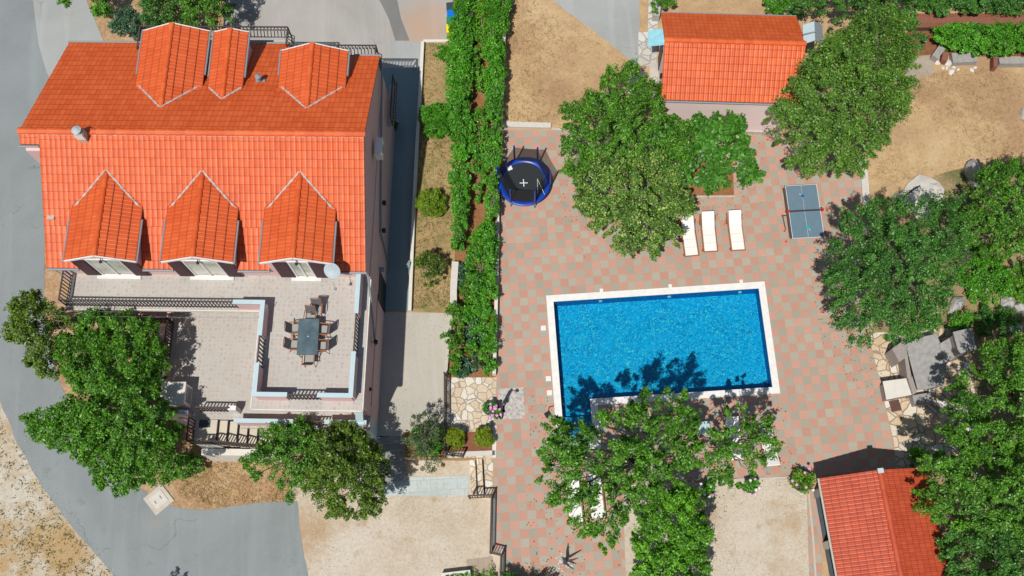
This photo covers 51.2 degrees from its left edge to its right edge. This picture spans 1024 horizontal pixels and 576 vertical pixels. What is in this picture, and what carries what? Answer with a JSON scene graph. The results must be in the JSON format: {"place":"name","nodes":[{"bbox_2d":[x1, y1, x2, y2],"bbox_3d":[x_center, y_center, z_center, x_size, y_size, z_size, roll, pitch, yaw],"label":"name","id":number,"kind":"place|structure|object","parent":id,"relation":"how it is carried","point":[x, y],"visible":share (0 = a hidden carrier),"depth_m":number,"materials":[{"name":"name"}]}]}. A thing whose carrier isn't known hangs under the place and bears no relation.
{"place":"outdoors","nodes":[
{"label":"outdoors","id":0,"kind":"place"},
{"bbox_2d":[0,402,113,575],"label":"verge","id":1,"kind":"structure","parent":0,"point":[9,568],"depth_m":49.07,"materials":[{"name":"gravel"}]},
{"bbox_2d":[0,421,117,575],"bbox_3d":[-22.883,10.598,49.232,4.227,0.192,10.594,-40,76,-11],"label":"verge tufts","id":2,"kind":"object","parent":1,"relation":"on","point":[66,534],"visible":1,"depth_m":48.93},
{"bbox_2d":[33,0,103,76],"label":"road strip","id":3,"kind":"object","parent":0,"point":[59,27],"visible":0.46,"depth_m":57.17,"materials":[{"name":"concrete"}]},
{"bbox_2d":[0,0,307,575],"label":"road","id":4,"kind":"structure","parent":0,"point":[131,534],"depth_m":49.69,"materials":[{"name":"asphalt"}]},
{"bbox_2d":[143,485,174,514],"bbox_3d":[-16.305,9.764,49.356,1.040,0.142,1.040,-40,76,-11],"label":"manhole","id":5,"kind":"object","parent":4,"relation":"on","point":[158,499],"visible":0.88,"depth_m":49.30,"materials":[{"name":"concrete"}]},
{"bbox_2d":[44,0,304,509],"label":"dry grass","id":6,"kind":"structure","parent":0,"point":[52,279],"depth_m":49.80,"materials":[{"name":"plant"}]},
{"bbox_2d":[0,288,86,381],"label":"olive green tree","id":7,"kind":"object","parent":6,"relation":"on","point":[20,326],"visible":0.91,"depth_m":45.25,"materials":[{"name":"green plant"}]},
{"bbox_2d":[89,0,114,21],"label":"bright shrub","id":8,"kind":"object","parent":6,"relation":"on","point":[103,9],"visible":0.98,"depth_m":55.15,"materials":[{"name":"green plant"}]},
{"bbox_2d":[18,303,190,498],"bbox_3d":[-17.120,5.264,46.810,7.133,7.831,8.290,-4,72,0],"label":"deciduous tree","id":9,"kind":"object","parent":6,"relation":"on","point":[80,415],"visible":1,"depth_m":44.29,"materials":[{"name":"green plant"}]},
{"bbox_2d":[66,328,158,405],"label":"undergrowth","id":10,"kind":"object","parent":6,"relation":"on","point":[96,371],"visible":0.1,"depth_m":50.47,"materials":[{"name":"green plant"}]},
{"bbox_2d":[67,409,173,473],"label":"undergrowth","id":11,"kind":"object","parent":6,"relation":"on","point":[155,449],"visible":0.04,"depth_m":49.36,"materials":[{"name":"green plant"}]},
{"bbox_2d":[107,5,144,40],"bbox_3d":[-19.863,-13.530,55.568,2.159,2.808,1.786,-4,72,0],"label":"grey green shrub","id":12,"kind":"object","parent":6,"relation":"on","point":[126,28],"visible":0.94,"depth_m":54.75,"materials":[{"name":"green plant"}]},
{"bbox_2d":[135,0,190,27],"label":"juniper tree","id":13,"kind":"object","parent":6,"relation":"on","point":[152,8],"visible":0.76,"depth_m":53.54,"materials":[{"name":"green plant"}]},
{"bbox_2d":[179,450,206,480],"bbox_3d":[-14.674,8.141,48.984,1.248,1.996,1.369,-4,72,0],"label":"shrub","id":14,"kind":"object","parent":6,"relation":"on","point":[194,459],"visible":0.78,"depth_m":48.81,"materials":[{"name":"green plant"}]},
{"bbox_2d":[179,0,236,29],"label":"elm tree","id":15,"kind":"object","parent":6,"relation":"on","point":[225,9],"visible":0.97,"depth_m":52.78,"materials":[{"name":"green plant"}]},
{"bbox_2d":[178,461,302,507],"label":"verge tufts","id":16,"kind":"object","parent":6,"relation":"on","point":[210,481],"visible":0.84,"depth_m":49.46,"materials":[{"name":"plant"}]},
{"bbox_2d":[56,270,378,465],"bbox_3d":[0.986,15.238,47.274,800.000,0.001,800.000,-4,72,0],"label":"ground","id":17,"kind":"structure","parent":0,"point":[377,444],"depth_m":49.98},
{"bbox_2d":[17,22,397,461],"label":"house","id":18,"kind":"structure","parent":17,"relation":"on","point":[217,179],"depth_m":45.58,"materials":[{"name":"tile"}]},
{"bbox_2d":[160,381,192,407],"bbox_3d":[-14.739,4.724,46.966,1.070,1.060,1.010,1,72,1],"label":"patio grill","id":19,"kind":"object","parent":18,"relation":"on","point":[178,394],"visible":0.79,"depth_m":46.53,"materials":[{"name":"white paint"}]},
{"bbox_2d":[297,318,319,357],"bbox_3d":[-8.564,2.138,45.228,0.883,0.709,1.579,0,72,1],"label":"dining table","id":20,"kind":"object","parent":18,"relation":"on","point":[308,337],"visible":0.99,"depth_m":44.91,"materials":[{"name":"grey glass"}]},
{"bbox_2d":[237,412,331,505],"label":"tree","id":21,"kind":"object","parent":17,"relation":"on","point":[284,442],"visible":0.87,"depth_m":45.42,"materials":[{"name":"green plant"}]},
{"bbox_2d":[378,436,406,481],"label":"yard steps","id":22,"kind":"structure","parent":17,"relation":"on","point":[394,448],"depth_m":49.23,"materials":[{"name":"concrete"}]},
{"bbox_2d":[223,0,452,67],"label":"driveway","id":23,"kind":"structure","parent":0,"point":[361,22],"depth_m":55.96,"materials":[{"name":"concrete"}]},
{"bbox_2d":[380,0,409,40],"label":"driveway strip","id":24,"kind":"object","parent":23,"relation":"on","point":[391,8],"visible":1,"depth_m":55.90,"materials":[{"name":"concrete"}]},
{"bbox_2d":[388,42,420,67],"bbox_3d":[-5.553,-11.884,55.193,1.652,0.001,1.892,1,72,2],"label":"driveway pad","id":25,"kind":"object","parent":23,"relation":"on","point":[404,54],"visible":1,"depth_m":55.24,"materials":[{"name":"concrete"}]},
{"bbox_2d":[290,461,499,575],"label":"gravel yard","id":26,"kind":"structure","parent":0,"point":[380,555],"depth_m":48.68,"materials":[{"name":"gravel"}]},
{"bbox_2d":[298,420,393,521],"bbox_3d":[-7.131,8.093,46.555,4.100,6.184,4.340,-4,72,0],"label":"linden tree","id":27,"kind":"object","parent":26,"relation":"on","point":[340,465],"visible":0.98,"depth_m":44.85,"materials":[{"name":"green plant"}]},
{"bbox_2d":[383,476,468,495],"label":"walkway slabs","id":28,"kind":"structure","parent":26,"relation":"on","point":[456,485],"depth_m":49.30,"materials":[{"name":"concrete"}]},
{"bbox_2d":[466,556,495,575],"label":"brown pad","id":29,"kind":"object","parent":26,"relation":"on","point":[480,565],"visible":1,"depth_m":48.18,"materials":[{"name":"concrete"}]},
{"bbox_2d":[470,458,492,497],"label":"paved stairs","id":30,"kind":"structure","parent":26,"relation":"on","point":[488,467],"depth_m":48.76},
{"bbox_2d":[447,377,496,457],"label":"paving","id":31,"kind":"structure","parent":0,"point":[467,397],"depth_m":49.58,"materials":[{"name":"stone"}]},
{"bbox_2d":[448,432,492,451],"bbox_3d":[-1.879,7.062,49.000,2.112,0.001,1.048,-4,72,0],"label":"bush bed","id":32,"kind":"object","parent":31,"relation":"on","point":[469,444],"visible":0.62,"depth_m":48.94,"materials":[{"name":"red soil"}]},
{"bbox_2d":[445,427,464,450],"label":"ball bush","id":33,"kind":"object","parent":32,"relation":"on","point":[455,437],"visible":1,"depth_m":48.17,"materials":[{"name":"green plant"}]},
{"bbox_2d":[474,426,495,447],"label":"ball bush","id":34,"kind":"object","parent":32,"relation":"on","point":[484,438],"visible":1,"depth_m":48.16,"materials":[{"name":"green plant"}]},
{"bbox_2d":[378,0,1023,575],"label":"ground","id":35,"kind":"structure","parent":0,"point":[938,152],"depth_m":54.17,"materials":[{"name":"beige soil"}]},
{"bbox_2d":[383,68,419,310],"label":"side lane","id":36,"kind":"structure","parent":35,"relation":"on","point":[399,244],"depth_m":52.98,"materials":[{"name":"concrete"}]},
{"bbox_2d":[377,312,449,435],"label":"yard","id":37,"kind":"structure","parent":35,"relation":"on","point":[395,359],"depth_m":50.10,"materials":[{"name":"concrete"}]},
{"bbox_2d":[408,41,424,311],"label":"kerb","id":38,"kind":"structure","parent":35,"relation":"on","point":[411,270],"depth_m":52.73,"materials":[{"name":"concrete"}]},
{"bbox_2d":[405,432,443,456],"bbox_3d":[-4.020,7.183,49.019,1.846,0.001,1.136,0,72,1],"label":"plant bed","id":39,"kind":"object","parent":35,"relation":"on","point":[408,453],"visible":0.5,"depth_m":48.95,"materials":[{"name":"soil"}]},
{"bbox_2d":[401,410,445,473],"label":"pepper sapling","id":40,"kind":"object","parent":39,"relation":"on","point":[423,438],"visible":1,"depth_m":46.94,"materials":[{"name":"green plant"}]},
{"bbox_2d":[408,423,446,456],"bbox_3d":[-3.827,6.901,48.572,1.840,1.082,1.638,-4,72,0],"label":"banana lily","id":41,"kind":"object","parent":39,"relation":"on","point":[440,446],"visible":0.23,"depth_m":48.45,"materials":[{"name":"green plant"}]},
{"bbox_2d":[412,43,454,312],"bbox_3d":[-3.684,-5.784,53.189,2.128,0.001,14.670,0,72,1],"label":"lawn strip","id":42,"kind":"object","parent":35,"relation":"on","point":[437,234],"visible":0.5,"depth_m":52.66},
{"bbox_2d":[413,250,446,287],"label":"olive sapling","id":43,"kind":"object","parent":42,"relation":"on","point":[432,259],"visible":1,"depth_m":50.15,"materials":[{"name":"green plant"}]},
{"bbox_2d":[415,188,446,217],"bbox_3d":[-3.945,-4.106,51.995,1.631,1.320,1.602,-4,72,0],"label":"box bush","id":44,"kind":"object","parent":42,"relation":"on","point":[425,202],"visible":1,"depth_m":51.69,"materials":[{"name":"green plant"}]},
{"bbox_2d":[412,43,452,308],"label":"lawn tufts","id":45,"kind":"object","parent":42,"relation":"on","point":[430,154],"visible":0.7,"depth_m":52.77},
{"bbox_2d":[417,100,454,138],"bbox_3d":[-3.763,-8.411,53.333,2.084,1.470,2.155,-4,72,0],"label":"bush","id":46,"kind":"object","parent":42,"relation":"on","point":[438,121],"depth_m":53.03,"materials":[{"name":"green plant"}]},
{"bbox_2d":[450,261,458,313],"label":"garden wall","id":47,"kind":"structure","parent":35,"relation":"on","point":[454,283],"depth_m":50.89,"materials":[{"name":"stone"}]},
{"bbox_2d":[449,0,506,376],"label":"vine garden","id":48,"kind":"object","parent":35,"relation":"on","point":[475,217],"visible":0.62,"depth_m":52.58,"materials":[{"name":"plant"}]},
{"bbox_2d":[440,301,464,376],"bbox_3d":[-2.725,2.389,49.700,1.207,1.653,3.675,-4,72,0],"label":"vine row","id":49,"kind":"object","parent":48,"relation":"on","point":[454,308],"visible":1,"depth_m":49.53,"materials":[{"name":"green plant"}]},
{"bbox_2d":[443,0,476,251],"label":"vine row","id":50,"kind":"object","parent":48,"relation":"on","point":[458,96],"visible":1,"depth_m":52.65,"materials":[{"name":"green plant"}]},
{"bbox_2d":[459,314,485,348],"bbox_3d":[-1.824,2.002,50.333,1.322,0.819,1.920,-4,72,0],"label":"vegetable plant","id":51,"kind":"object","parent":48,"relation":"on","point":[468,338],"visible":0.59,"depth_m":50.16,"materials":[{"name":"green plant"}]},
{"bbox_2d":[459,305,495,359],"bbox_3d":[-1.559,2.102,49.898,1.858,1.408,2.846,-4,72,0],"label":"vine row","id":52,"kind":"object","parent":48,"relation":"on","point":[467,314],"visible":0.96,"depth_m":49.82,"materials":[{"name":"green plant"}]},
{"bbox_2d":[469,106,488,203],"bbox_3d":[-1.612,-6.501,52.621,1.110,1.509,5.125,-4,72,0],"label":"vine row","id":53,"kind":"object","parent":48,"relation":"on","point":[475,167],"visible":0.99,"depth_m":52.40,"materials":[{"name":"green plant"}]},
{"bbox_2d":[471,0,488,93],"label":"vine row","id":54,"kind":"object","parent":48,"relation":"on","point":[478,34],"visible":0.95,"depth_m":54.11,"materials":[{"name":"green plant"}]},
{"bbox_2d":[463,221,500,317],"bbox_3d":[-1.355,-0.875,50.719,1.904,1.671,4.781,-4,72,0],"label":"vine row","id":55,"kind":"object","parent":48,"relation":"on","point":[479,288],"visible":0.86,"depth_m":50.47,"materials":[{"name":"green plant"}]},
{"bbox_2d":[483,315,498,376],"bbox_3d":[-0.857,2.740,49.697,0.731,1.370,3.030,6,72,3],"label":"vine row","id":56,"kind":"object","parent":48,"relation":"on","point":[489,366],"visible":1,"depth_m":49.32,"materials":[{"name":"green plant"}]},
{"bbox_2d":[482,0,512,263],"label":"vine row","id":57,"kind":"object","parent":48,"relation":"on","point":[495,48],"visible":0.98,"depth_m":52.78,"materials":[{"name":"green plant"}]},
{"bbox_2d":[492,148,499,375],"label":"garden wall","id":58,"kind":"structure","parent":35,"relation":"on","point":[496,301],"depth_m":51.16,"materials":[{"name":"concrete"}]},
{"bbox_2d":[503,121,550,128],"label":"kerb","id":59,"kind":"structure","parent":35,"relation":"on","point":[537,125],"depth_m":53.75,"materials":[{"name":"concrete"}]},
{"bbox_2d":[503,0,624,122],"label":"dry tufts","id":60,"kind":"object","parent":35,"relation":"on","point":[528,93],"visible":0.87,"depth_m":54.90,"materials":[{"name":"plant"}]},
{"bbox_2d":[553,0,639,63],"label":"parking patch","id":61,"kind":"object","parent":35,"relation":"on","point":[615,24],"visible":0.93,"depth_m":55.66,"materials":[{"name":"concrete"}]},
{"bbox_2d":[557,57,696,180],"bbox_3d":[5.222,-7.764,50.637,6.494,5.874,6.234,-4,72,0],"label":"cherry tree","id":62,"kind":"object","parent":35,"relation":"on","point":[623,131],"visible":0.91,"depth_m":49.12,"materials":[{"name":"green plant"}]},
{"bbox_2d":[638,32,656,66],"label":"flagstone walk","id":63,"kind":"structure","parent":35,"relation":"on","point":[647,55],"depth_m":54.98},
{"bbox_2d":[627,479,715,575],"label":"laurel tree","id":64,"kind":"object","parent":35,"relation":"on","point":[678,546],"visible":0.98,"depth_m":43.27,"materials":[{"name":"green plant"}]},
{"bbox_2d":[494,128,895,575],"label":"pool deck","id":65,"kind":"structure","parent":35,"relation":"on","point":[835,421],"depth_m":50.34,"materials":[{"name":"tile"}]},
{"bbox_2d":[498,387,524,418],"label":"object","id":66,"kind":"structure","parent":65,"relation":"on","point":[514,407],"depth_m":49.52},
{"bbox_2d":[496,145,550,209],"bbox_3d":[0.476,-5.242,51.818,2.853,2.165,2.829,-4,72,0],"label":"trampoline","id":67,"kind":"object","parent":65,"relation":"on","point":[524,179],"visible":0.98,"depth_m":52.09,"materials":[{"name":"fabric"}]},
{"bbox_2d":[585,474,605,518],"bbox_3d":[3.752,9.321,47.787,0.795,0.692,1.954,-5,72,-1],"label":"sun lounger","id":68,"kind":"object","parent":65,"relation":"on","point":[600,509],"visible":0.45,"depth_m":47.69,"materials":[{"name":"fabric"}]},
{"bbox_2d":[533,386,704,555],"bbox_3d":[4.268,7.056,44.529,7.349,8.426,5.790,-38,75,-10],"label":"plane tree","id":69,"kind":"object","parent":65,"relation":"on","point":[642,458],"visible":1,"depth_m":42.01,"materials":[{"name":"green plant"}]},
{"bbox_2d":[572,142,697,261],"bbox_3d":[5.656,-3.834,49.609,5.778,5.424,5.543,-4,72,0],"label":"chestnut tree","id":70,"kind":"object","parent":65,"relation":"on","point":[634,212],"visible":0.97,"depth_m":48.45,"materials":[{"name":"green plant"}]},
{"bbox_2d":[541,279,779,448],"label":"swimming pool","id":71,"kind":"structure","parent":65,"relation":"in","point":[695,342],"depth_m":50.99,"materials":[{"name":"liquid"}]},
{"bbox_2d":[679,215,698,256],"bbox_3d":[8.531,-2.471,51.488,0.795,0.692,1.954,-5,72,-1],"label":"sun lounger","id":72,"kind":"object","parent":65,"relation":"on","point":[689,244],"visible":0.8,"depth_m":51.43,"materials":[{"name":"fabric"}]},
{"bbox_2d":[699,211,717,251],"bbox_3d":[9.491,-2.682,51.536,0.795,0.692,1.954,-3,72,0],"label":"sun lounger","id":73,"kind":"object","parent":65,"relation":"on","point":[708,235],"visible":1,"depth_m":51.50,"materials":[{"name":"fabric"}]},
{"bbox_2d":[684,162,733,194],"bbox_3d":[9.451,-5.410,52.776,2.990,0.001,1.821,0,72,1],"label":"fig bed","id":74,"kind":"object","parent":65,"relation":"on","point":[695,190],"visible":0.17,"depth_m":52.61,"materials":[{"name":"soil"}]},
{"bbox_2d":[648,109,766,195],"bbox_3d":[9.080,-6.328,50.806,5.553,4.512,4.132,-4,72,0],"label":"fig tree","id":75,"kind":"object","parent":74,"relation":"on","point":[714,131],"visible":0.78,"depth_m":49.57,"materials":[{"name":"green plant"}]},
{"bbox_2d":[683,403,785,493],"bbox_3d":[9.154,6.918,45.471,3.841,6.519,3.603,31,75,10],"label":"plane tree","id":76,"kind":"object","parent":65,"relation":"on","point":[733,447],"visible":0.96,"depth_m":43.55,"materials":[{"name":"green plant"}]},
{"bbox_2d":[726,210,745,250],"bbox_3d":[10.798,-2.741,51.528,0.795,0.692,1.954,-4,72,0],"label":"sun lounger","id":77,"kind":"object","parent":65,"relation":"on","point":[736,233],"visible":1,"depth_m":51.49,"materials":[{"name":"fabric"}]},
{"bbox_2d":[781,184,823,241],"bbox_3d":[14.008,-3.599,51.642,1.917,0.933,2.740,-3,72,0],"label":"ping pong table","id":78,"kind":"object","parent":65,"relation":"on","point":[808,206],"visible":1,"depth_m":51.34,"materials":[{"name":"grey metal"}]},
{"bbox_2d":[623,479,808,575],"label":"gravel court","id":79,"kind":"object","parent":35,"relation":"on","point":[760,550],"visible":0.48,"depth_m":47.54,"materials":[{"name":"gravel"}]},
{"bbox_2d":[626,480,812,575],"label":"court stones","id":80,"kind":"object","parent":79,"relation":"on","point":[741,526],"visible":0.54,"depth_m":47.65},
{"bbox_2d":[787,467,817,494],"bbox_3d":[12.957,8.635,47.709,1.364,0.947,1.233,-4,72,0],"label":"flower pot","id":81,"kind":"object","parent":79,"relation":"on","point":[800,479],"visible":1,"depth_m":47.50,"materials":[{"name":"green plant"}]},
{"bbox_2d":[648,12,806,134],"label":"garden house","id":82,"kind":"structure","parent":35,"relation":"on","point":[721,63],"depth_m":50.26,"materials":[{"name":"tile"}]},
{"bbox_2d":[802,21,822,53],"bbox_3d":[14.065,-11.206,51.888,0.962,5.022,1.000,2,72,2],"label":"solar heater","id":83,"kind":"object","parent":82,"relation":"attached to","point":[812,31],"visible":0.77,"depth_m":49.75,"materials":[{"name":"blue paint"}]},
{"bbox_2d":[762,0,804,16],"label":"climbing shrub","id":84,"kind":"object","parent":35,"relation":"on","point":[777,7],"visible":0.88,"depth_m":54.15,"materials":[{"name":"green plant"}]},
{"bbox_2d":[762,0,924,179],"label":"walnut tree","id":85,"kind":"object","parent":35,"relation":"on","point":[898,98],"visible":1,"depth_m":47.42,"materials":[{"name":"green plant"}]},
{"bbox_2d":[785,0,927,56],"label":"ash tree","id":86,"kind":"object","parent":35,"relation":"on","point":[805,4],"visible":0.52,"depth_m":50.93,"materials":[{"name":"green plant"}]},
{"bbox_2d":[813,468,949,575],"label":"garage","id":87,"kind":"structure","parent":35,"relation":"on","point":[872,523],"depth_m":44.79,"materials":[{"name":"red tile"}]},
{"bbox_2d":[904,56,933,79],"bbox_3d":[20.733,-11.167,54.411,1.594,0.001,1.486,-4,72,0],"label":"dirt pad","id":88,"kind":"object","parent":35,"relation":"on","point":[926,62],"visible":0.53,"depth_m":54.41,"materials":[{"name":"soil"}]},
{"bbox_2d":[871,327,978,468],"bbox_3d":[19.294,5.056,49.214,4.701,0.001,6.514,-4,72,0],"label":"flagstone","id":89,"kind":"object","parent":35,"relation":"on","point":[910,426],"visible":0.38,"depth_m":49.02,"materials":[{"name":"beige stone"}]},
{"bbox_2d":[879,328,976,406],"bbox_3d":[18.833,3.621,48.602,4.000,2.090,3.149,-4,72,0],"label":"stone barbecue","id":90,"kind":"object","parent":89,"relation":"on","point":[922,364],"visible":0.98,"depth_m":48.70,"materials":[{"name":"stone"}]},
{"bbox_2d":[873,67,1023,185],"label":"dry tufts","id":91,"kind":"object","parent":35,"relation":"on","point":[919,89],"visible":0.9,"depth_m":53.53,"materials":[{"name":"plant"}]},
{"bbox_2d":[949,52,976,65],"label":"garden wall","id":92,"kind":"structure","parent":35,"relation":"on","point":[965,58],"depth_m":54.19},
{"bbox_2d":[921,0,1023,19],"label":"vine row","id":93,"kind":"object","parent":35,"relation":"on","point":[1010,7],"visible":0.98,"depth_m":54.25,"materials":[{"name":"green plant"}]},
{"bbox_2d":[997,57,1023,67],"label":"garden wall","id":94,"kind":"structure","parent":35,"relation":"on","point":[1011,62],"depth_m":54.05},
{"bbox_2d":[869,165,1023,574],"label":"wild ground","id":95,"kind":"structure","parent":0,"point":[986,387],"depth_m":50.44,"materials":[{"name":"plant"}]},
{"bbox_2d":[820,189,974,350],"bbox_3d":[16.502,-0.491,46.727,6.790,8.392,6.845,-4,72,0],"label":"oak tree","id":96,"kind":"object","parent":95,"relation":"on","point":[877,267],"visible":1,"depth_m":44.71,"materials":[{"name":"green plant"}]},
{"bbox_2d":[901,174,943,220],"bbox_3d":[20.127,-4.467,52.078,2.181,0.386,2.085,-38,75,-10],"label":"rock","id":97,"kind":"object","parent":95,"relation":"on","point":[929,185],"visible":0.67,"depth_m":52.08,"materials":[{"name":"stone"}]},
{"bbox_2d":[929,198,977,266],"bbox_3d":[20.922,-2.537,50.377,2.278,2.576,3.431,-4,72,0],"label":"shrub","id":98,"kind":"object","parent":95,"relation":"on","point":[967,255],"visible":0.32,"depth_m":50.08,"materials":[{"name":"green plant"}]},
{"bbox_2d":[947,308,976,334],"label":"shrub","id":99,"kind":"object","parent":95,"relation":"on","point":[964,321],"visible":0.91,"depth_m":49.44,"materials":[{"name":"green plant"}]},
{"bbox_2d":[910,439,1023,537],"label":"robinia tree","id":100,"kind":"object","parent":95,"relation":"on","point":[1009,486],"visible":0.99,"depth_m":42.41,"materials":[{"name":"green plant"}]},
{"bbox_2d":[963,159,983,187],"bbox_3d":[22.687,-5.676,52.142,0.914,0.903,1.419,-29,74,-8],"label":"rock","id":101,"kind":"object","parent":95,"relation":"on","point":[971,167],"visible":0.59,"depth_m":52.17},
{"bbox_2d":[933,329,1023,459],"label":"robinia tree","id":102,"kind":"object","parent":95,"relation":"on","point":[980,415],"visible":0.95,"depth_m":43.44,"materials":[{"name":"green plant"}]},
{"bbox_2d":[934,516,1023,575],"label":"robinia tree","id":103,"kind":"object","parent":95,"relation":"on","point":[1000,552],"visible":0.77,"depth_m":43.01,"materials":[{"name":"green plant"}]},
{"bbox_2d":[955,240,1015,306],"bbox_3d":[22.150,-0.664,50.134,2.951,1.904,3.429,-4,72,0],"label":"shrub","id":104,"kind":"object","parent":95,"relation":"on","point":[978,285],"visible":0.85,"depth_m":49.87,"materials":[{"name":"green plant"}]},
{"bbox_2d":[956,156,1023,263],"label":"oak tree","id":105,"kind":"object","parent":95,"relation":"on","point":[984,175],"visible":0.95,"depth_m":47.97,"materials":[{"name":"green plant"}]},
{"bbox_2d":[974,304,1022,337],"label":"shrub","id":106,"kind":"object","parent":95,"relation":"on","point":[1003,320],"visible":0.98,"depth_m":49.50,"materials":[{"name":"green plant"}]},
{"bbox_2d":[1004,259,1023,304],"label":"shrub","id":107,"kind":"object","parent":95,"relation":"on","point":[1019,293],"visible":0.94,"depth_m":49.77,"materials":[{"name":"green plant"}]},
{"bbox_2d":[907,13,1023,56],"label":"red path","id":108,"kind":"structure","parent":0,"point":[931,45],"depth_m":55.05,"materials":[{"name":"soil"}]},
{"bbox_2d":[931,19,1023,57],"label":"vine row","id":109,"kind":"object","parent":108,"relation":"on","point":[953,35],"visible":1,"depth_m":53.51,"materials":[{"name":"green plant"}]},
{"bbox_2d":[917,17,1023,23],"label":"field path","id":110,"kind":"structure","parent":0,"point":[991,20],"depth_m":55.21,"materials":[{"name":"brown soil"}]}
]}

